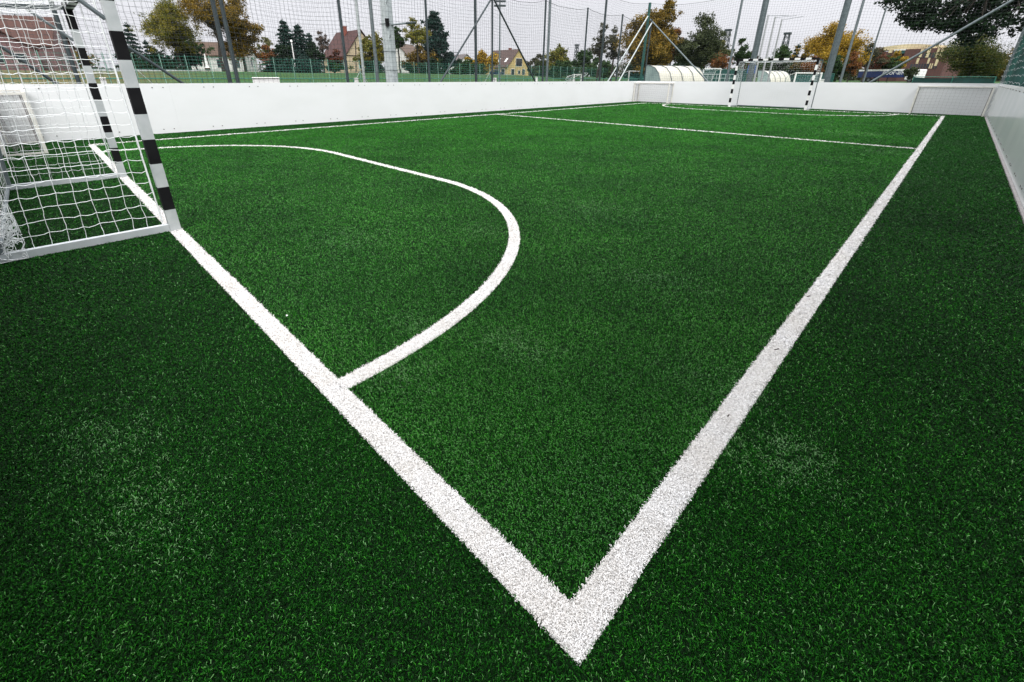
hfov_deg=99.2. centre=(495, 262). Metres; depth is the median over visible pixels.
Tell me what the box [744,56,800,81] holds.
hedge
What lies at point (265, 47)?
shrub
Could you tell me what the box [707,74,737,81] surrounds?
railing
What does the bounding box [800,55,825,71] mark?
shrub
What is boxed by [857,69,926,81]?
lorry
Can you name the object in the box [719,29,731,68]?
lattice tower
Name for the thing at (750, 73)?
floodlight mast
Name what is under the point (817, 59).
handball goal
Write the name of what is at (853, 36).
ball stop fence
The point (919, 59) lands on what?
brick building
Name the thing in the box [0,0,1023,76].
sky
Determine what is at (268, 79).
utility box
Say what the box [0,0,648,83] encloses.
ball stop fence
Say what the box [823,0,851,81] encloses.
floodlight mast
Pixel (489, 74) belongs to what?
wire fence
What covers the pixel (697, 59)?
tree
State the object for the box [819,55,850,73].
shrub
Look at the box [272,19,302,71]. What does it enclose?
conifer
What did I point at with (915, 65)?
window
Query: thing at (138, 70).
wall
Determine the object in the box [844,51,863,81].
shrub
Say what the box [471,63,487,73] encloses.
shrub
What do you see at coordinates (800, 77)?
fence screen
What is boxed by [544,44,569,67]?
tree
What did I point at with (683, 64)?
hedge
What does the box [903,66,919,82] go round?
shrub
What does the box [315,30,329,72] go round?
tree
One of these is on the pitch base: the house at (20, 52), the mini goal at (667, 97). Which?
the mini goal at (667, 97)
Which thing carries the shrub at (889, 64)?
on the ground at (209, 75)
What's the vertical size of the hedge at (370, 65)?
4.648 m
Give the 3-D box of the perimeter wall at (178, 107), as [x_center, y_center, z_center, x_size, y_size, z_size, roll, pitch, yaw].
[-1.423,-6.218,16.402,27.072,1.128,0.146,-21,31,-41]
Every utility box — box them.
[99,77,106,83]
[252,77,279,82]
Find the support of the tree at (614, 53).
on the ground at (209, 75)
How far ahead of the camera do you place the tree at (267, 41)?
87.22 m
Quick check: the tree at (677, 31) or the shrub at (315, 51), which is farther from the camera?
the shrub at (315, 51)
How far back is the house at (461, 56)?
154.10 m
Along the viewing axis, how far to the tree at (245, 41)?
57.88 m
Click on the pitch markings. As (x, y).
(579, 623)
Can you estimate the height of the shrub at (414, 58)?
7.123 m
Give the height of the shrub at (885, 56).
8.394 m
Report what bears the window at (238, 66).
in the house at (229, 62)
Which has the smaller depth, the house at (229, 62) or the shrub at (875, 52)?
the house at (229, 62)
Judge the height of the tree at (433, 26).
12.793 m
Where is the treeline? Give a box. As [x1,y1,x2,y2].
[78,55,1000,81]
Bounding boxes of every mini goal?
[0,89,48,156]
[632,82,673,102]
[909,86,995,116]
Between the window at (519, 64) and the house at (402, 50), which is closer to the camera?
the house at (402, 50)
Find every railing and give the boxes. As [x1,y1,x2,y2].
[0,78,643,83]
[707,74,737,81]
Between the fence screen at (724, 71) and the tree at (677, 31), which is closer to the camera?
the tree at (677, 31)
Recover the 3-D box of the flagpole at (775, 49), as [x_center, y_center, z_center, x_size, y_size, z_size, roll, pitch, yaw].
[19.592,-13.942,29.753,1.462,5.112,0.238,3,23,7]
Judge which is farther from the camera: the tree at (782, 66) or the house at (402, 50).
the house at (402, 50)
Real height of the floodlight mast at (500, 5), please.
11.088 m
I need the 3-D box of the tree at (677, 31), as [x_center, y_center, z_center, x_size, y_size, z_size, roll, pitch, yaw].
[22.154,-26.172,56.253,4.793,7.760,4.668,-21,31,-41]
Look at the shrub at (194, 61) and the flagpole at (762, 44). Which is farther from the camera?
the shrub at (194, 61)
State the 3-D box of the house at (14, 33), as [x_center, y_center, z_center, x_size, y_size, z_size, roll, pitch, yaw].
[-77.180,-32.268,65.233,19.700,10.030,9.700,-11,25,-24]
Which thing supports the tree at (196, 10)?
on the ground at (209, 75)
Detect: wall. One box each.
[0,81,638,142]
[77,69,201,70]
[637,81,998,115]
[986,83,1023,207]
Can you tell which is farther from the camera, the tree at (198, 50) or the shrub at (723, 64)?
the shrub at (723, 64)
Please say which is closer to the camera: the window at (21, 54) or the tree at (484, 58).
the window at (21, 54)
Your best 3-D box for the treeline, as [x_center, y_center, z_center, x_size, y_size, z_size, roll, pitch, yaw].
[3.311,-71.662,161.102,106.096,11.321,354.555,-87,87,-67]
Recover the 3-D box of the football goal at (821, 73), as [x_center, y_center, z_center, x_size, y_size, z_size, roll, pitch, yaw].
[29.010,-17.215,41.594,2.924,1.776,1.682,-4,24,-11]
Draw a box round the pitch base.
[0,101,1023,681]
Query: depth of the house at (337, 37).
97.24 m
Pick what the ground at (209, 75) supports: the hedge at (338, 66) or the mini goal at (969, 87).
the hedge at (338, 66)
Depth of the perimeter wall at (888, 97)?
18.99 m
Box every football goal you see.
[703,68,721,81]
[784,72,822,81]
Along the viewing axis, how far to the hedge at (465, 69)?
90.34 m
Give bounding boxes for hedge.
[132,52,184,69]
[263,58,276,71]
[277,52,322,72]
[325,61,343,72]
[360,58,384,72]
[404,57,449,73]
[448,59,483,73]
[527,60,554,75]
[541,60,581,77]
[581,59,615,79]
[620,61,659,77]
[672,61,692,65]
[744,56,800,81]
[824,66,852,81]
[970,74,1002,79]
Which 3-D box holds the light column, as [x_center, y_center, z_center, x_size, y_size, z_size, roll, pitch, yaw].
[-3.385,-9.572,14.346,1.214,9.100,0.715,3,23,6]
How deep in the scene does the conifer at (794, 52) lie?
75.33 m
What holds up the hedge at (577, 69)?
on the ground at (209, 75)
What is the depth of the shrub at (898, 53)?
100.48 m
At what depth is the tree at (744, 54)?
79.73 m
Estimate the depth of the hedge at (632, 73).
69.15 m
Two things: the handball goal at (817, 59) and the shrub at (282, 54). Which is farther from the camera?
the shrub at (282, 54)
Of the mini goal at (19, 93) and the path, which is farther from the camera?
the path
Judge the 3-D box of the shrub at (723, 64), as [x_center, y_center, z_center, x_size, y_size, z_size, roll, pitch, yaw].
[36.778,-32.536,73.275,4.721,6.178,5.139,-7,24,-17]
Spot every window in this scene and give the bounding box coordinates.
[15,53,28,62]
[235,59,240,67]
[516,58,521,66]
[910,63,929,67]
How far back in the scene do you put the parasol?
72.99 m
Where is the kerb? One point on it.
(1016, 198)
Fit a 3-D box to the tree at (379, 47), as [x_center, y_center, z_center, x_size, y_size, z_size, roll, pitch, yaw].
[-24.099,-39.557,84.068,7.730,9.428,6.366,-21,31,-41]
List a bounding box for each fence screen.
[702,69,746,81]
[795,73,834,81]
[911,76,996,82]
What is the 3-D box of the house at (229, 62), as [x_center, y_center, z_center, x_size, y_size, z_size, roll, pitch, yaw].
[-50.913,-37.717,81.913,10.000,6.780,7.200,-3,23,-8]
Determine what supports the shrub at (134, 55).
on the ground at (209, 75)
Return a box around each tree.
[74,47,99,67]
[126,0,203,69]
[175,0,246,69]
[182,39,214,68]
[210,0,265,71]
[255,36,273,65]
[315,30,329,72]
[348,32,383,68]
[394,26,408,72]
[402,17,430,72]
[420,10,449,64]
[441,43,457,69]
[471,48,498,72]
[526,53,544,73]
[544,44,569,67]
[572,50,598,75]
[588,22,614,80]
[605,25,624,80]
[612,7,677,77]
[652,0,684,63]
[660,27,682,64]
[672,11,731,71]
[716,40,733,69]
[727,37,751,68]
[760,44,793,70]
[789,47,815,71]
[794,20,873,72]
[874,0,1023,50]
[923,25,1015,77]
[992,48,1013,77]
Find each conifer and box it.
[123,22,147,55]
[142,40,150,54]
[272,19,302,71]
[288,24,325,72]
[788,44,800,81]
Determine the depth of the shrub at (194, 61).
59.16 m
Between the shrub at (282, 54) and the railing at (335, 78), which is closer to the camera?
the railing at (335, 78)
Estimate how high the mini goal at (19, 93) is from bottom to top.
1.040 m
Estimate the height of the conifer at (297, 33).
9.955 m
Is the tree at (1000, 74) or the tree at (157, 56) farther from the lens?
the tree at (157, 56)
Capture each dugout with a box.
[645,65,704,80]
[757,70,790,81]
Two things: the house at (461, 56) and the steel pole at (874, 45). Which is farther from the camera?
the house at (461, 56)
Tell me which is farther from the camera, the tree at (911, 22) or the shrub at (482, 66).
the shrub at (482, 66)
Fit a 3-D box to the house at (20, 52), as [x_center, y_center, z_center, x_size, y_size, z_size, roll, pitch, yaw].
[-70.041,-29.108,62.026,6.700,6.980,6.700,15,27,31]
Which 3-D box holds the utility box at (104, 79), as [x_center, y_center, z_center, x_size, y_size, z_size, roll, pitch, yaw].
[-9.653,-3.952,10.940,0.133,1.295,0.230,-18,29,-36]
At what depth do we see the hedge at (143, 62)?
51.32 m
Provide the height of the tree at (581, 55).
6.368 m
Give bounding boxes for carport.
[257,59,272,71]
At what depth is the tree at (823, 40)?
63.48 m
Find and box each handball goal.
[0,0,180,263]
[728,57,823,109]
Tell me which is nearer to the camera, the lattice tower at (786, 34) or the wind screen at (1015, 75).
the wind screen at (1015, 75)
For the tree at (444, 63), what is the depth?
85.15 m
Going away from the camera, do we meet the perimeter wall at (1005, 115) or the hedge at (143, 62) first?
the perimeter wall at (1005, 115)
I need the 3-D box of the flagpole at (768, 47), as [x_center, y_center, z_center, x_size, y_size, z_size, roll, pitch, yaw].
[19.230,-14.054,29.930,1.462,5.175,0.238,3,23,7]
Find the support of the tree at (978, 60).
on the ground at (209, 75)
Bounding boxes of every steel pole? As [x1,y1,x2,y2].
[219,3,239,80]
[354,0,365,81]
[862,7,886,82]
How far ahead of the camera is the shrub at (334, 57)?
83.84 m
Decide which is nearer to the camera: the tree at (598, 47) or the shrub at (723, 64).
the tree at (598, 47)
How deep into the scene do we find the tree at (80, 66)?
81.19 m
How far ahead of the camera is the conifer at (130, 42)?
62.70 m
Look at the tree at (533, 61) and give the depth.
108.01 m
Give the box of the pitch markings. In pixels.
[87,103,944,666]
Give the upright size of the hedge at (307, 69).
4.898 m
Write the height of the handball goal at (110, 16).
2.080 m
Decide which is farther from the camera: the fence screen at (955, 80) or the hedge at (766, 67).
the hedge at (766, 67)
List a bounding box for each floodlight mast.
[494,0,505,81]
[746,0,768,81]
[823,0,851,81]
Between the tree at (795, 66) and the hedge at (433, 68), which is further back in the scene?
the hedge at (433, 68)
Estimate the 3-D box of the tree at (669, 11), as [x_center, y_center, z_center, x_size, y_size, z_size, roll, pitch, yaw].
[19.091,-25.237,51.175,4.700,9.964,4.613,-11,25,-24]
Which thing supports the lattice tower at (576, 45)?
on the ground at (209, 75)
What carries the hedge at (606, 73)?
on the ground at (209, 75)
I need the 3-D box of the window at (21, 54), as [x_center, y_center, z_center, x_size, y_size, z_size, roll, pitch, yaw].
[-66.806,-28.854,61.432,0.060,1.360,1.160,15,27,31]
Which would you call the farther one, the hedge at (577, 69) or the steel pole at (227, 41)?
the hedge at (577, 69)
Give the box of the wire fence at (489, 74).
[0,50,608,83]
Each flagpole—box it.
[753,15,787,81]
[760,15,796,81]
[767,16,802,81]
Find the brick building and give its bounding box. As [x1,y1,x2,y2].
[870,44,959,80]
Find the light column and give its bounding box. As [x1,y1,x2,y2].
[380,0,415,81]
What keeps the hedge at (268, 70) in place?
on the ground at (209, 75)
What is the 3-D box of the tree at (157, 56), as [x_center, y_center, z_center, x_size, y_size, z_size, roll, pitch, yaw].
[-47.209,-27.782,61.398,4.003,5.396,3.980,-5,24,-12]
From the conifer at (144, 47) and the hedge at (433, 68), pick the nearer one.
the conifer at (144, 47)
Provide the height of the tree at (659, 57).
8.981 m
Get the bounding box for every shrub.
[113,45,139,67]
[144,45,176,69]
[166,43,203,68]
[254,43,277,62]
[268,44,293,69]
[306,41,326,63]
[326,49,343,64]
[400,44,438,66]
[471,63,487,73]
[706,51,733,69]
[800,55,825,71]
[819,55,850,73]
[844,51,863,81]
[857,47,889,77]
[860,41,890,81]
[875,55,904,81]
[886,50,908,81]
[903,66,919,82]
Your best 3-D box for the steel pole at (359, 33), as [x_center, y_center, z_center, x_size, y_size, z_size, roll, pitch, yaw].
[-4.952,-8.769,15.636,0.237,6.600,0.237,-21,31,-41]
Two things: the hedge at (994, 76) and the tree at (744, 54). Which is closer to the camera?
the hedge at (994, 76)
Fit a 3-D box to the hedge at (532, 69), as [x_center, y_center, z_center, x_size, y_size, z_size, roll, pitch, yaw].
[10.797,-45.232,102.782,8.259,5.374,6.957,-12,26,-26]
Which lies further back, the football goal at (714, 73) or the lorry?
the lorry
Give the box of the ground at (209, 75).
[0,70,999,83]
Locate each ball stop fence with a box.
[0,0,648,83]
[0,0,652,83]
[608,0,1023,83]
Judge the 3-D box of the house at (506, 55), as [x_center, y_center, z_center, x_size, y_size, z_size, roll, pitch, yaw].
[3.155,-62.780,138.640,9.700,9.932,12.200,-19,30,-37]
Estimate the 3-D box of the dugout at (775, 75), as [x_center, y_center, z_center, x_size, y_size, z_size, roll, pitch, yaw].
[29.382,-19.252,46.034,3.555,2.028,1.693,-11,26,-25]
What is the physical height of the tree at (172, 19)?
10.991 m
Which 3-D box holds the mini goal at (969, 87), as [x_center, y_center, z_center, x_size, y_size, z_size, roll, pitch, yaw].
[17.222,-6.141,16.519,0.540,1.044,2.060,-21,31,-41]
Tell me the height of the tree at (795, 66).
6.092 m
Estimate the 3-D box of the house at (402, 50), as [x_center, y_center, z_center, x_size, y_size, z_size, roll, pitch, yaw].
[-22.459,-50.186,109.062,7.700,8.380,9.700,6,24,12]
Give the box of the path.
[37,68,541,75]
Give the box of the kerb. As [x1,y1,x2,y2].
[984,116,1023,223]
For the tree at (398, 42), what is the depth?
74.75 m
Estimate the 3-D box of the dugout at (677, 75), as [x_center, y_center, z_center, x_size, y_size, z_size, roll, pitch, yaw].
[12.414,-12.591,30.220,4.148,2.079,1.693,-10,25,-23]
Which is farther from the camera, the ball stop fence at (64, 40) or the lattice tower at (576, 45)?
the lattice tower at (576, 45)
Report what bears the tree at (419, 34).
on the ground at (209, 75)
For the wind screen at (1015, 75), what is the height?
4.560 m
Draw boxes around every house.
[0,15,77,70]
[0,32,42,70]
[191,42,258,71]
[324,26,370,72]
[384,44,415,72]
[447,54,470,73]
[486,48,527,75]
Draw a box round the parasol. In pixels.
[204,54,209,68]
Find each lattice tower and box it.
[571,44,579,76]
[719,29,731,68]
[780,32,791,51]
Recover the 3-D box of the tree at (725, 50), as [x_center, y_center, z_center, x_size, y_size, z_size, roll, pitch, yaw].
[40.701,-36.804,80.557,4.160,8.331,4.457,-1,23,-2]
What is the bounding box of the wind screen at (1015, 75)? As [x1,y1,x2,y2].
[1002,31,1023,86]

